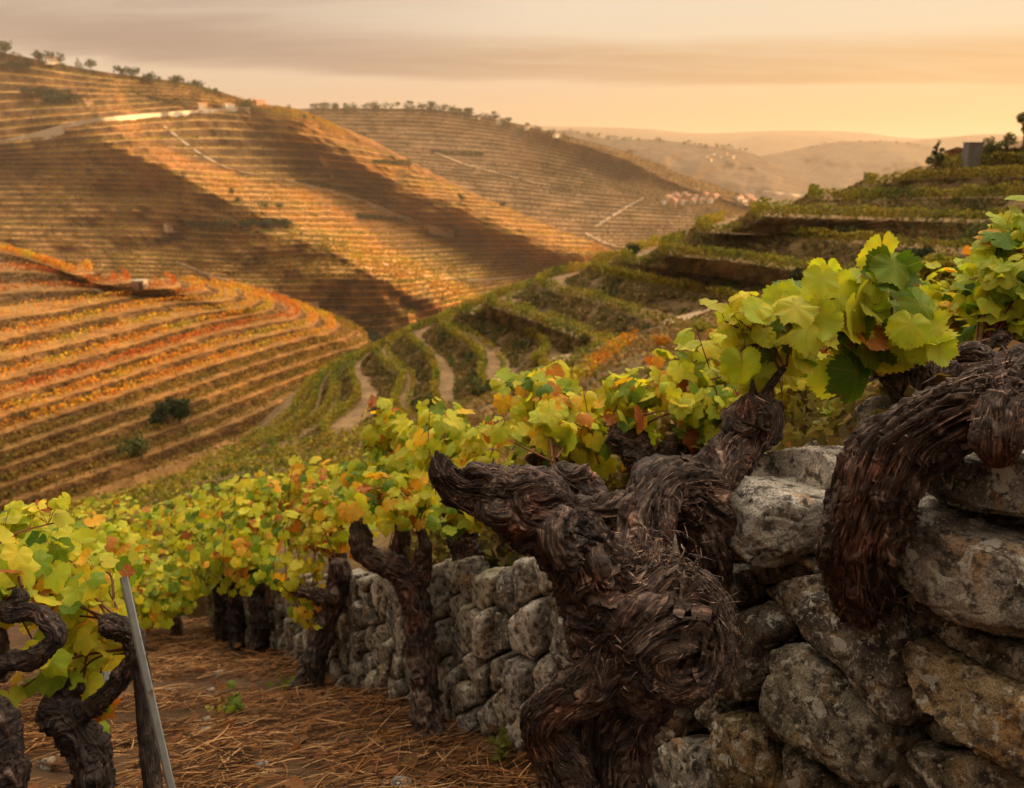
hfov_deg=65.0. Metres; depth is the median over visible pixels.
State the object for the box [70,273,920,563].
wild grass
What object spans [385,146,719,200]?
vine hedge
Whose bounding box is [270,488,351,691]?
grape vine
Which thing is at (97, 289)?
track
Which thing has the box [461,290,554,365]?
vine hedge
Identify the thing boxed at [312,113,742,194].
vine hedge
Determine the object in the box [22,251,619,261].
vine hedge
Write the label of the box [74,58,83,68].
tree
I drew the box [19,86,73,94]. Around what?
hedge
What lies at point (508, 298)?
vine hedge
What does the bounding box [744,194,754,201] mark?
house
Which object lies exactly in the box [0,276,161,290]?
vine hedge
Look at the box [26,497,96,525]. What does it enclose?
grape vine
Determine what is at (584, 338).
shrub
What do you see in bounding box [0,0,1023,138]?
sky
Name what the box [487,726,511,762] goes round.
weed plant
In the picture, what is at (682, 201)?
house
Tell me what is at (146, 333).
vine hedge
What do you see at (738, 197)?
house
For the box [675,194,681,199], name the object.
house
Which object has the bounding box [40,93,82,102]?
hedge
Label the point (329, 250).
vine hedge
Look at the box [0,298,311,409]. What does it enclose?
vine hedge
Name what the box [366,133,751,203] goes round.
vine hedge
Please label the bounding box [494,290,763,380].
track
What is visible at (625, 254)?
vine hedge
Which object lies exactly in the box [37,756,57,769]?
loose stone
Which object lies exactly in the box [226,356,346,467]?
vine hedge
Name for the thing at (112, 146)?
vine hedge
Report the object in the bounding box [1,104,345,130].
vine hedge
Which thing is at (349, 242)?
vine hedge
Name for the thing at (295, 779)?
fallen leaves
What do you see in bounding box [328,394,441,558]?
grape vine
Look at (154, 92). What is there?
vine hedge
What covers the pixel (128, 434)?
vine hedge
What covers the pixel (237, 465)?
vine hedge
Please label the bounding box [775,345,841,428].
grape vine
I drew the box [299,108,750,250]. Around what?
village hill
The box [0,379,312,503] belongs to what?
vine hedge
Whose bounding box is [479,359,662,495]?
grape vine
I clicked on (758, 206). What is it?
vine hedge
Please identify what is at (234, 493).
vine hedge
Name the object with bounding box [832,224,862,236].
shrub
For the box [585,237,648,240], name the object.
vine hedge
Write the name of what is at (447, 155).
vine hedge
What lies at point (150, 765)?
wooden stake
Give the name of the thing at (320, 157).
track
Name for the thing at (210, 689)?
loose stone
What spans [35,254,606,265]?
vine hedge
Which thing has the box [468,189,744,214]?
vine hedge
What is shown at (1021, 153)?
vine hedge
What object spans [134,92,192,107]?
hedge
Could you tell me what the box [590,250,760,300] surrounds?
vine hedge
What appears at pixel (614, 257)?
vine hedge
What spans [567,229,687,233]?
vine hedge
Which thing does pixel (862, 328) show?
old vine
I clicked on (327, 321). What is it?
vine hedge
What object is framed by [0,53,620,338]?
valley hill
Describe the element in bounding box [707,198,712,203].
house
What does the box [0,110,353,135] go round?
vine hedge
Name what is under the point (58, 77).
vine hedge
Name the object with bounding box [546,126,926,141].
distant mountain
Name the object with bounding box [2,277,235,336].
vine hedge
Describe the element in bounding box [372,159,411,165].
hedge
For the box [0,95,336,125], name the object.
vine hedge
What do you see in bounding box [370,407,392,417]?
shrub
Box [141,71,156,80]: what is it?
tree
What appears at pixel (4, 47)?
tree
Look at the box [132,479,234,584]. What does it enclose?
grape vine
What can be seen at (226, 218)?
vine hedge
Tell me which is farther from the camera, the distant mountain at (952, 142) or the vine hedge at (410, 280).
the distant mountain at (952, 142)
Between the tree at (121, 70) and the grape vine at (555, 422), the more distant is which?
the tree at (121, 70)
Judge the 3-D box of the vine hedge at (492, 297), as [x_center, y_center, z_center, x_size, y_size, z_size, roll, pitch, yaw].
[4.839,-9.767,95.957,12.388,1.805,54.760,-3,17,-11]
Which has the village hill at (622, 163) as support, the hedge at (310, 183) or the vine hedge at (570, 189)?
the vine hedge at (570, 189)
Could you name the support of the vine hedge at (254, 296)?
on the orange hillside at (137, 463)
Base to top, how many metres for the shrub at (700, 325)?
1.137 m
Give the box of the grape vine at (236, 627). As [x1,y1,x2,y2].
[183,519,251,650]
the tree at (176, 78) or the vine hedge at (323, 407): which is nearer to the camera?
the vine hedge at (323, 407)
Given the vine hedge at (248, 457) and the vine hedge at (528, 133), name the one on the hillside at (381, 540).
the vine hedge at (248, 457)
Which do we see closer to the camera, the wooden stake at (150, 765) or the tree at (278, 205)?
the wooden stake at (150, 765)
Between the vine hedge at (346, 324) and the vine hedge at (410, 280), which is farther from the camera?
the vine hedge at (410, 280)
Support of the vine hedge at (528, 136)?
on the village hill at (622, 163)
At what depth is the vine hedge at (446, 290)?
422.12 m
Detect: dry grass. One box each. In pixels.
[223,146,1023,466]
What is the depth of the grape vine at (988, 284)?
2.60 m
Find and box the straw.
[0,616,538,787]
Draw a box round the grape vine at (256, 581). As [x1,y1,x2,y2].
[185,519,287,656]
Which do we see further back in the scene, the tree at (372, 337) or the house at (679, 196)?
the house at (679, 196)
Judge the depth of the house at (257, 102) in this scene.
768.27 m
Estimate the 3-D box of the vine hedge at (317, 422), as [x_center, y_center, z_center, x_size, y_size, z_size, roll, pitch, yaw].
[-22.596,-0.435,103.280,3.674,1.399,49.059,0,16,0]
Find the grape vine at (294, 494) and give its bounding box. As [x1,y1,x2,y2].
[259,454,378,568]
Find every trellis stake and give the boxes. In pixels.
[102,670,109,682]
[119,576,175,787]
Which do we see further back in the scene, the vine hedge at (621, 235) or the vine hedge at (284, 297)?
the vine hedge at (621, 235)
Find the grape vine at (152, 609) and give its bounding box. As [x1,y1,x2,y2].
[94,549,194,640]
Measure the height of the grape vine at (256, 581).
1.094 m
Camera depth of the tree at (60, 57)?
855.01 m
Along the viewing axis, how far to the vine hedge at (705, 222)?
80.39 m
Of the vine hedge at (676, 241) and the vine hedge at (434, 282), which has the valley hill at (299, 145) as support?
the vine hedge at (434, 282)
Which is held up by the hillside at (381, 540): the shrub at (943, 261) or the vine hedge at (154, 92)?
the shrub at (943, 261)
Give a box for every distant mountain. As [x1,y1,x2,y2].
[521,124,858,155]
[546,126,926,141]
[908,134,1022,148]
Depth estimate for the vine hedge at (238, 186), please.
646.08 m
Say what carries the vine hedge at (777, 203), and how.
on the terraced spur
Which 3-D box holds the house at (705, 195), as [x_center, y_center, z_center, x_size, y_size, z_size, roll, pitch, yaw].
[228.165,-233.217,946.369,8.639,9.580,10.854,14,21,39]
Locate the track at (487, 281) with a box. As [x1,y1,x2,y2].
[379,262,582,284]
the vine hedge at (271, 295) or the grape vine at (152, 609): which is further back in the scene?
the vine hedge at (271, 295)
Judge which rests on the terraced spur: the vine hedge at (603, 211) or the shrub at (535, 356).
the shrub at (535, 356)
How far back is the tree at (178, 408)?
114.14 m
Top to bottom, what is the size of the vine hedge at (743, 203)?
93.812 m
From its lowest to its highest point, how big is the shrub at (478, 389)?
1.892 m
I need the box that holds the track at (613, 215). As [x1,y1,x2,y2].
[593,197,643,226]
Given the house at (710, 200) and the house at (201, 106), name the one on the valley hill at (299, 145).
the house at (201, 106)
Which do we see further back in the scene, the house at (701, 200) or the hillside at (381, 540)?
the house at (701, 200)
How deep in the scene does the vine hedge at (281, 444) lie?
69.17 m
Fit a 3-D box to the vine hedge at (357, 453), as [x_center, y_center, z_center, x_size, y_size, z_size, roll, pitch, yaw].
[-16.249,4.509,39.478,27.456,7.323,3.206,1,17,3]
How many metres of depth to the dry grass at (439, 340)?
89.98 m
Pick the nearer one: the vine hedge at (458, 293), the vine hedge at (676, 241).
the vine hedge at (676, 241)
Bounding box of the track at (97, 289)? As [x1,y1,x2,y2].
[85,286,115,296]
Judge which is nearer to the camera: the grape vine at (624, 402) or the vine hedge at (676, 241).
the grape vine at (624, 402)
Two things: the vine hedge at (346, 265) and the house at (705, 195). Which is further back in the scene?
the house at (705, 195)
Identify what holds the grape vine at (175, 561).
on the ground at (18, 640)
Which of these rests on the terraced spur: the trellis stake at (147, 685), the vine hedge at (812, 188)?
the vine hedge at (812, 188)
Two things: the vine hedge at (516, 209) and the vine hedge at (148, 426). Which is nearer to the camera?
the vine hedge at (148, 426)
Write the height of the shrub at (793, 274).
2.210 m
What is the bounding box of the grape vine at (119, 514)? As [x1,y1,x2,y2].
[70,494,171,566]
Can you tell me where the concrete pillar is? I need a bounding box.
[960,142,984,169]
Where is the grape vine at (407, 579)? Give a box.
[319,466,446,741]
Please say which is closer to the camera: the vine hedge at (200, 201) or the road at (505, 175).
the vine hedge at (200, 201)
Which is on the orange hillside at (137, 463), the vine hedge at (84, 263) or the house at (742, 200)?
the vine hedge at (84, 263)
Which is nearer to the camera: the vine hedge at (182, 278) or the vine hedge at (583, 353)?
the vine hedge at (583, 353)
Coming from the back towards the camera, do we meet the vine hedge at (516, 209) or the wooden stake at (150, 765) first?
the vine hedge at (516, 209)
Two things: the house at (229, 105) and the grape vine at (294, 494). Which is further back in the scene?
the house at (229, 105)
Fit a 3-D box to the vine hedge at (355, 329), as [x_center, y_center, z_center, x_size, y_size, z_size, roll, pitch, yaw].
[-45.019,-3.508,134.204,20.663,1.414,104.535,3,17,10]
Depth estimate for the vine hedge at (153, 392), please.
121.09 m
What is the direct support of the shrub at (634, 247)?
on the terraced spur
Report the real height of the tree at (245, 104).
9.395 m
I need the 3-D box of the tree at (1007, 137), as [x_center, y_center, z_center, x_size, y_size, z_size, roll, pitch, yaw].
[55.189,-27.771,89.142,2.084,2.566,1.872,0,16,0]
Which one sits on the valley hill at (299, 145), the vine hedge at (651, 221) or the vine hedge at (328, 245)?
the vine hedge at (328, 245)
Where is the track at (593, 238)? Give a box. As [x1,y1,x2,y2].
[582,232,624,248]
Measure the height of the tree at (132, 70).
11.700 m
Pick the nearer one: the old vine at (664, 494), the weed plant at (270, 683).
the old vine at (664, 494)
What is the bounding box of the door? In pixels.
[972,148,980,159]
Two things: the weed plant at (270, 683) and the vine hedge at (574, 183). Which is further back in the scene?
the vine hedge at (574, 183)
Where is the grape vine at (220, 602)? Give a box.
[168,518,230,644]
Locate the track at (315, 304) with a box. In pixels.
[306,301,318,310]
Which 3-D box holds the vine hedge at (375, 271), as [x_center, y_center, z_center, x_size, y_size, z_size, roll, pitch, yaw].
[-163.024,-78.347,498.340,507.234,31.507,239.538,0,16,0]
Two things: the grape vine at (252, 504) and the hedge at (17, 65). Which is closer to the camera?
the grape vine at (252, 504)
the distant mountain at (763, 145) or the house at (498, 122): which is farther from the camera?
the distant mountain at (763, 145)
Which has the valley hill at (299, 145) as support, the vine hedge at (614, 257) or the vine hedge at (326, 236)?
the vine hedge at (326, 236)
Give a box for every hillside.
[0,249,367,512]
[90,316,878,622]
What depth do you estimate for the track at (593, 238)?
828.58 m
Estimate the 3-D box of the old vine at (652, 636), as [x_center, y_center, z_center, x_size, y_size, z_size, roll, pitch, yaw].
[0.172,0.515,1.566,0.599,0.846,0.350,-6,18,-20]
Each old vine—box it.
[427,445,747,787]
[577,291,821,596]
[761,231,1023,404]
[814,329,1023,633]
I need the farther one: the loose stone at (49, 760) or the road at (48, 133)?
the road at (48, 133)
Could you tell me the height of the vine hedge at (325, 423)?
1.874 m
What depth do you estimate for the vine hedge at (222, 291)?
147.86 m
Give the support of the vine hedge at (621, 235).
on the village hill at (622, 163)
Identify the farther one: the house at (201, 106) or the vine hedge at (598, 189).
the vine hedge at (598, 189)
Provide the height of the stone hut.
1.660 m
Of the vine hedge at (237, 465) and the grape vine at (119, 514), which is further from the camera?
the vine hedge at (237, 465)
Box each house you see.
[44,57,59,64]
[84,101,92,106]
[163,223,177,232]
[195,102,206,109]
[221,103,234,107]
[252,99,265,108]
[495,119,502,124]
[552,133,560,137]
[662,194,674,201]
[669,198,678,206]
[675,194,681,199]
[679,199,686,204]
[683,193,691,199]
[688,197,697,204]
[698,197,705,203]
[701,192,709,198]
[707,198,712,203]
[708,193,720,201]
[732,194,743,202]
[737,198,746,205]
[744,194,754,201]
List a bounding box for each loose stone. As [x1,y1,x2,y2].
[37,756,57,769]
[165,688,177,697]
[198,727,212,736]
[201,716,211,721]
[206,687,214,694]
[212,670,224,677]
[255,761,270,771]
[389,776,411,787]
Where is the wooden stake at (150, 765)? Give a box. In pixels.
[133,654,162,787]
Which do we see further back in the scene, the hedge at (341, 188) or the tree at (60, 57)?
the tree at (60, 57)
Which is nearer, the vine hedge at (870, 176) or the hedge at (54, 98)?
the vine hedge at (870, 176)
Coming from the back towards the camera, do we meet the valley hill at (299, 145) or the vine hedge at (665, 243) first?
the valley hill at (299, 145)
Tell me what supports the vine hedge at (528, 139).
on the village hill at (622, 163)
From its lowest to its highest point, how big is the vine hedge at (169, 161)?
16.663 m
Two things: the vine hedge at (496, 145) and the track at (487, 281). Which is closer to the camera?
the track at (487, 281)
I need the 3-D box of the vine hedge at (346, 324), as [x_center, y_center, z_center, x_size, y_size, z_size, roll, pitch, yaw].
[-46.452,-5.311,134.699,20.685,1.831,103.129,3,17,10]
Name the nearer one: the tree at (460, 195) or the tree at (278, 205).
the tree at (278, 205)
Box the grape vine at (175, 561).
[136,551,212,637]
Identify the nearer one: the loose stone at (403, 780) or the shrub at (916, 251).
the loose stone at (403, 780)
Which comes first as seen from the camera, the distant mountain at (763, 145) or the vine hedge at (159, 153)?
the vine hedge at (159, 153)
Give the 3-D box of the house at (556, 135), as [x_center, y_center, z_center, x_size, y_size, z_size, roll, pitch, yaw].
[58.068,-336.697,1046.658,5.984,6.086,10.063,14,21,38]
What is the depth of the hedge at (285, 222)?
506.01 m
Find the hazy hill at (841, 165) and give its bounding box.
[760,141,948,189]
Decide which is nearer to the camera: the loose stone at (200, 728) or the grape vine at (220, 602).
the loose stone at (200, 728)
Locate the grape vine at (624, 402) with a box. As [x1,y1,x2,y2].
[593,328,741,473]
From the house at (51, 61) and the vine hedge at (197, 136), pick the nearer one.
the vine hedge at (197, 136)
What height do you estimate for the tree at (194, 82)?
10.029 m
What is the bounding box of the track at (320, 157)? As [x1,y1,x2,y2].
[312,148,333,178]
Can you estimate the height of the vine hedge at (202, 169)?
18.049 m
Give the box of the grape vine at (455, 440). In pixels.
[392,397,513,561]
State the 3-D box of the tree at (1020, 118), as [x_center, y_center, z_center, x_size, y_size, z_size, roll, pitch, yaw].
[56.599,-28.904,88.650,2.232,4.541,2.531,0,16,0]
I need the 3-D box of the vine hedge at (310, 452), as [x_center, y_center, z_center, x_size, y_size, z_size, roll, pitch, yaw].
[-20.393,4.553,50.557,31.957,7.736,4.528,-2,17,-6]
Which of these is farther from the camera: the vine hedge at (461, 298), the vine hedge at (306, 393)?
the vine hedge at (461, 298)
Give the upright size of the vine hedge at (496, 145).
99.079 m
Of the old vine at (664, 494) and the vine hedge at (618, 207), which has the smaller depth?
the old vine at (664, 494)
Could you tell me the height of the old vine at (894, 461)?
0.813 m
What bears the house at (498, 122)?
on the village hill at (622, 163)
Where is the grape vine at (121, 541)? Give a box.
[0,509,148,682]
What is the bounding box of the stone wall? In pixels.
[205,396,1023,787]
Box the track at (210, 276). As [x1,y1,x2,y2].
[174,261,289,297]
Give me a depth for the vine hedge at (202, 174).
664.18 m
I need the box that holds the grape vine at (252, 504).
[171,470,287,579]
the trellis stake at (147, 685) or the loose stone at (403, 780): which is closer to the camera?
the trellis stake at (147, 685)
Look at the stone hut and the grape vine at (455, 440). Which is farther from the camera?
the stone hut
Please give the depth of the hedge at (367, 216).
655.56 m
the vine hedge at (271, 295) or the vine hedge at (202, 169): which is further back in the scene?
the vine hedge at (202, 169)
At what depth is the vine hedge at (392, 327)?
396.54 m
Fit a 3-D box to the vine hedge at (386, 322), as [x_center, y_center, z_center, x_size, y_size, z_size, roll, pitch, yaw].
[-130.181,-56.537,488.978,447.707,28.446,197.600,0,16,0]
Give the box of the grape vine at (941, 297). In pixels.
[888,257,974,360]
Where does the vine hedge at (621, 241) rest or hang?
on the village hill at (622, 163)
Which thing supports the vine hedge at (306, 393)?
on the terraced spur
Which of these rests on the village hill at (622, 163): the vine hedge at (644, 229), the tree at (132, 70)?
the vine hedge at (644, 229)
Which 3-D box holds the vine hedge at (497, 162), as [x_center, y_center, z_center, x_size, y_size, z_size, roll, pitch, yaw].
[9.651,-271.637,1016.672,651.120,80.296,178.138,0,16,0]
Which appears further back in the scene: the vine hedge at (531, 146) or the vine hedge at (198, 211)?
the vine hedge at (531, 146)
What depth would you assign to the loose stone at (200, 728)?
3.53 m
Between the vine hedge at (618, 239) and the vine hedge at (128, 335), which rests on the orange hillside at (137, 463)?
the vine hedge at (128, 335)
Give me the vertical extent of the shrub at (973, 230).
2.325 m
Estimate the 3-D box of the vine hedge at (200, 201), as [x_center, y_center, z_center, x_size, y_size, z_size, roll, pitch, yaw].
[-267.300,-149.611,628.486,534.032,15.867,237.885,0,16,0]
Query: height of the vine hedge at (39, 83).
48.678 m
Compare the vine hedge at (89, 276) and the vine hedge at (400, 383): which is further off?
the vine hedge at (89, 276)
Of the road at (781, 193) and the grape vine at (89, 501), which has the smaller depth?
the grape vine at (89, 501)
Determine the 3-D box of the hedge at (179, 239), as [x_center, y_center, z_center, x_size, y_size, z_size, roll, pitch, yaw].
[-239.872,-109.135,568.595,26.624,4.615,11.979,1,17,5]
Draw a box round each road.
[0,107,252,143]
[429,150,643,197]
[764,191,803,196]
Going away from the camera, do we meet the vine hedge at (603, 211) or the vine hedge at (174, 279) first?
the vine hedge at (174, 279)
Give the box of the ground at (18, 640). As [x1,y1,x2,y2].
[0,614,534,787]
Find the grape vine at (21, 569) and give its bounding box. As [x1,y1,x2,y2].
[0,492,81,787]
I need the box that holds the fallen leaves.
[19,626,528,787]
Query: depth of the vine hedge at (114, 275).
163.16 m
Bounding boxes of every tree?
[0,40,11,53]
[30,50,44,60]
[43,50,54,57]
[55,51,65,63]
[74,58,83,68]
[83,59,96,71]
[112,65,129,74]
[124,67,139,75]
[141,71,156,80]
[149,401,169,427]
[164,396,191,422]
[168,75,182,82]
[186,79,204,87]
[240,99,249,106]
[259,202,271,208]
[275,203,284,208]
[342,105,351,112]
[359,327,380,342]
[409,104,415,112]
[457,193,464,205]
[925,139,946,169]
[982,136,1002,154]
[999,132,1018,148]
[1015,112,1023,147]
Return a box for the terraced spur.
[184,140,1023,478]
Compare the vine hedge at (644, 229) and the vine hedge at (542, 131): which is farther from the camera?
the vine hedge at (542, 131)
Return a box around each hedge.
[0,60,29,67]
[0,71,325,120]
[0,80,330,121]
[0,89,332,122]
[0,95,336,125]
[0,99,340,128]
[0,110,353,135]
[0,117,363,140]
[0,163,445,182]
[0,168,455,187]
[0,173,466,191]
[0,178,477,196]
[0,183,486,200]
[0,188,497,205]
[0,194,511,209]
[0,200,521,214]
[0,206,535,219]
[0,212,548,224]
[0,218,561,230]
[0,223,573,235]
[0,229,587,241]
[0,235,600,246]
[0,240,609,251]
[0,243,88,267]
[0,245,93,270]
[0,264,129,283]
[0,271,177,290]
[0,275,204,316]
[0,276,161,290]
[0,277,196,308]
[0,283,250,354]
[0,283,274,377]
[0,287,298,395]
[0,290,290,392]
[0,295,317,412]
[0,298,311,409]
[0,305,351,448]
[0,306,346,445]
[0,309,329,429]
[0,311,367,467]
[0,327,371,483]
[0,339,369,480]
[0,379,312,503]
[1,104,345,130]
[1,135,390,154]
[1,285,269,373]
[1,301,336,431]
[1,380,305,499]
[2,125,375,147]
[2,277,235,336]
[2,279,225,331]
[2,319,362,463]
[3,279,258,356]
[4,158,432,176]
[6,62,323,119]
[7,245,618,256]
[7,261,116,281]
[11,151,419,169]
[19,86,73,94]
[19,144,397,160]
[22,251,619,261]
[29,419,262,504]
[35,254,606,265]
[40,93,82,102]
[58,254,616,270]
[66,418,418,520]
[68,423,373,510]
[69,420,417,513]
[69,430,370,509]
[70,418,374,507]
[71,455,481,531]
[72,433,423,519]
[72,455,430,539]
[74,261,578,274]
[93,257,611,279]
[95,454,367,526]
[116,461,347,528]
[130,263,586,285]
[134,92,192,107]
[152,237,185,242]
[176,218,292,228]
[185,363,327,475]
[200,367,330,473]
[223,263,590,290]
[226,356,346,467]
[260,270,557,298]
[266,343,368,452]
[285,358,352,444]
[288,276,535,304]
[294,179,371,190]
[298,109,743,194]
[310,272,565,313]
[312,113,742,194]
[318,116,743,195]
[318,335,393,438]
[320,183,364,191]
[330,120,744,197]
[339,290,511,319]
[341,124,747,199]
[348,128,747,200]
[352,298,483,327]
[356,212,404,221]
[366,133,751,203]
[369,307,459,334]
[370,137,750,204]
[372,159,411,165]
[373,322,418,414]
[379,142,749,205]
[384,324,428,414]
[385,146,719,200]
[391,150,722,201]
[398,154,736,205]
[404,309,452,406]
[405,157,749,208]
[414,161,750,208]
[419,165,748,209]
[428,169,749,209]
[430,149,483,155]
[436,173,749,210]
[438,303,491,388]
[446,178,748,212]
[447,310,506,382]
[457,184,747,213]
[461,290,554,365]
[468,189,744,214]
[480,194,742,215]
[487,277,617,346]
[493,200,738,218]
[505,283,616,340]
[511,357,557,393]
[512,208,721,220]
[525,213,695,223]
[536,261,689,325]
[540,220,694,226]
[549,332,618,365]
[556,225,693,230]
[564,326,638,383]
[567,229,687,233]
[575,233,685,237]
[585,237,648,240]
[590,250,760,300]
[597,239,651,243]
[602,254,758,296]
[620,235,753,282]
[658,230,858,273]
[671,235,859,268]
[694,209,977,254]
[749,196,1023,222]
[771,198,1003,218]
[807,180,1023,200]
[862,164,1023,185]
[925,151,1023,168]
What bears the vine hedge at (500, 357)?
on the terraced spur
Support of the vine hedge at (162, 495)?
on the hillside at (381, 540)
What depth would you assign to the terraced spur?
88.67 m
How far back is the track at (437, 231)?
665.88 m
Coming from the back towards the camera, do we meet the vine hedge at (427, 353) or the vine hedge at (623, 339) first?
the vine hedge at (427, 353)
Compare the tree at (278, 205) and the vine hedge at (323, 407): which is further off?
the tree at (278, 205)
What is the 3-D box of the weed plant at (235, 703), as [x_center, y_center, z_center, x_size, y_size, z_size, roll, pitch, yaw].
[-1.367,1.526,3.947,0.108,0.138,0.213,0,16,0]
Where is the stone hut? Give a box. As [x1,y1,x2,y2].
[130,279,147,288]
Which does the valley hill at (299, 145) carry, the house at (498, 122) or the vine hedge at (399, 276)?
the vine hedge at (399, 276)
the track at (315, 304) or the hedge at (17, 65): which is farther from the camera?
the hedge at (17, 65)
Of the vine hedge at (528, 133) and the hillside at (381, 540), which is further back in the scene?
the vine hedge at (528, 133)
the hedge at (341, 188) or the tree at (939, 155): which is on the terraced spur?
the tree at (939, 155)
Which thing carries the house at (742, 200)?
on the village hill at (622, 163)
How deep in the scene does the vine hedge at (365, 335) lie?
123.02 m
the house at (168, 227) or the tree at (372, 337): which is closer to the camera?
the tree at (372, 337)
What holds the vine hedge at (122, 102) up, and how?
on the valley hill at (299, 145)
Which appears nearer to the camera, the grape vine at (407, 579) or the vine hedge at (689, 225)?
the grape vine at (407, 579)
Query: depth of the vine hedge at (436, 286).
450.53 m
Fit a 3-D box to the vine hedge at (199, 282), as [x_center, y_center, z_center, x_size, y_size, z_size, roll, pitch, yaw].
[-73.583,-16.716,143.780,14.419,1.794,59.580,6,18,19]
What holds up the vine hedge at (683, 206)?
on the village hill at (622, 163)
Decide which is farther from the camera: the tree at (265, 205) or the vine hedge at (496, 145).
the vine hedge at (496, 145)
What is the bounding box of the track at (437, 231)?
[163,126,453,237]
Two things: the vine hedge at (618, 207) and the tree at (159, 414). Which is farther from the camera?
the vine hedge at (618, 207)
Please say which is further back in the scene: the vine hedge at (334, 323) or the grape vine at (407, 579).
the vine hedge at (334, 323)
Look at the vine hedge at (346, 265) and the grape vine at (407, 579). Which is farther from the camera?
the vine hedge at (346, 265)
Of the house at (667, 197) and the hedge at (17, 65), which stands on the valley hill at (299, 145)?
the hedge at (17, 65)
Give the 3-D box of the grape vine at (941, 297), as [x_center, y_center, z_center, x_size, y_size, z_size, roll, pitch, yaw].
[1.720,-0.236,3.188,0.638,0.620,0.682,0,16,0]
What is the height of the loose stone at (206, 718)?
0.054 m
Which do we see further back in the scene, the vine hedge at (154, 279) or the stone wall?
the vine hedge at (154, 279)
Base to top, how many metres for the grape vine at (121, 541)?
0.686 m
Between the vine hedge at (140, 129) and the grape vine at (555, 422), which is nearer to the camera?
the grape vine at (555, 422)
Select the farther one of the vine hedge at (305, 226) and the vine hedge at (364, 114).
the vine hedge at (364, 114)
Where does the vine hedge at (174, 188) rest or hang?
on the valley hill at (299, 145)
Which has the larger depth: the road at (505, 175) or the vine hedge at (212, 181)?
the road at (505, 175)
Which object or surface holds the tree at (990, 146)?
on the terraced spur
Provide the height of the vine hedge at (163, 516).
5.412 m
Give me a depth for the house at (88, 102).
733.98 m
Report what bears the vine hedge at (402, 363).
on the terraced spur
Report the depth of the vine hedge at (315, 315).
126.78 m
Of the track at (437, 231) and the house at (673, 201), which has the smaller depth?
the track at (437, 231)
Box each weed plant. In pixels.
[200,698,227,719]
[222,680,244,713]
[268,670,295,689]
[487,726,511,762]
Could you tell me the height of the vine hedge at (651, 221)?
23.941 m
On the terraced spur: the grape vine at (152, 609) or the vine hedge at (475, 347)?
the vine hedge at (475, 347)
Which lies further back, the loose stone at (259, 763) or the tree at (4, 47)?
the tree at (4, 47)
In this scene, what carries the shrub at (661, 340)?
on the hillside at (381, 540)
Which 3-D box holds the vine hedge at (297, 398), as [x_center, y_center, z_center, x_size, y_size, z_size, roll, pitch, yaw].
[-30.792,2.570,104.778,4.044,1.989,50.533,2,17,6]
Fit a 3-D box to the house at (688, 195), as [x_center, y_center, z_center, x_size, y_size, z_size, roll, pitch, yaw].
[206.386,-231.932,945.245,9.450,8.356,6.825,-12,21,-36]
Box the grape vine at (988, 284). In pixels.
[950,195,1023,351]
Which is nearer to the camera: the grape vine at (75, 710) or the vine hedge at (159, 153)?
the grape vine at (75, 710)
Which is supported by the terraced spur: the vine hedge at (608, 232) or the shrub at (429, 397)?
the shrub at (429, 397)
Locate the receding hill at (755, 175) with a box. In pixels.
[554,130,836,207]
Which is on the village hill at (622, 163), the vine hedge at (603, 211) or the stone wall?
the vine hedge at (603, 211)
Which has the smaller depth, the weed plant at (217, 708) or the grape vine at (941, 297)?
the grape vine at (941, 297)
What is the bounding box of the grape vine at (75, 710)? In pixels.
[0,517,147,787]
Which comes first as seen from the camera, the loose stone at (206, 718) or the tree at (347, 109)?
the loose stone at (206, 718)
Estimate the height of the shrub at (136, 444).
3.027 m
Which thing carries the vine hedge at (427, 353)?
on the terraced spur
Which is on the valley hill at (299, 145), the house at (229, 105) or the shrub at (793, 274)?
the house at (229, 105)
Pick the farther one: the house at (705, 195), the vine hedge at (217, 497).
the house at (705, 195)
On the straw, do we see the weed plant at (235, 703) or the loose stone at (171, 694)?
the loose stone at (171, 694)
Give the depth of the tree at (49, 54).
854.26 m
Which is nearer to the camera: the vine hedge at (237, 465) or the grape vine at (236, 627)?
the grape vine at (236, 627)
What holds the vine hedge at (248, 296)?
on the orange hillside at (137, 463)
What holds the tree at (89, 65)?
on the valley hill at (299, 145)
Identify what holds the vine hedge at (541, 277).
on the terraced spur
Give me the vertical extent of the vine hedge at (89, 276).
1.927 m
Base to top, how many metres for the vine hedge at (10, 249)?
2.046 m
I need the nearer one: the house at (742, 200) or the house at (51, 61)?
the house at (51, 61)
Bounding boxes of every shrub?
[113,433,150,458]
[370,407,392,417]
[420,391,441,407]
[469,375,492,397]
[530,349,542,366]
[578,333,590,342]
[625,242,642,253]
[650,334,673,347]
[689,317,714,334]
[789,266,806,280]
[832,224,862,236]
[898,244,935,259]
[919,252,968,288]
[958,220,992,241]

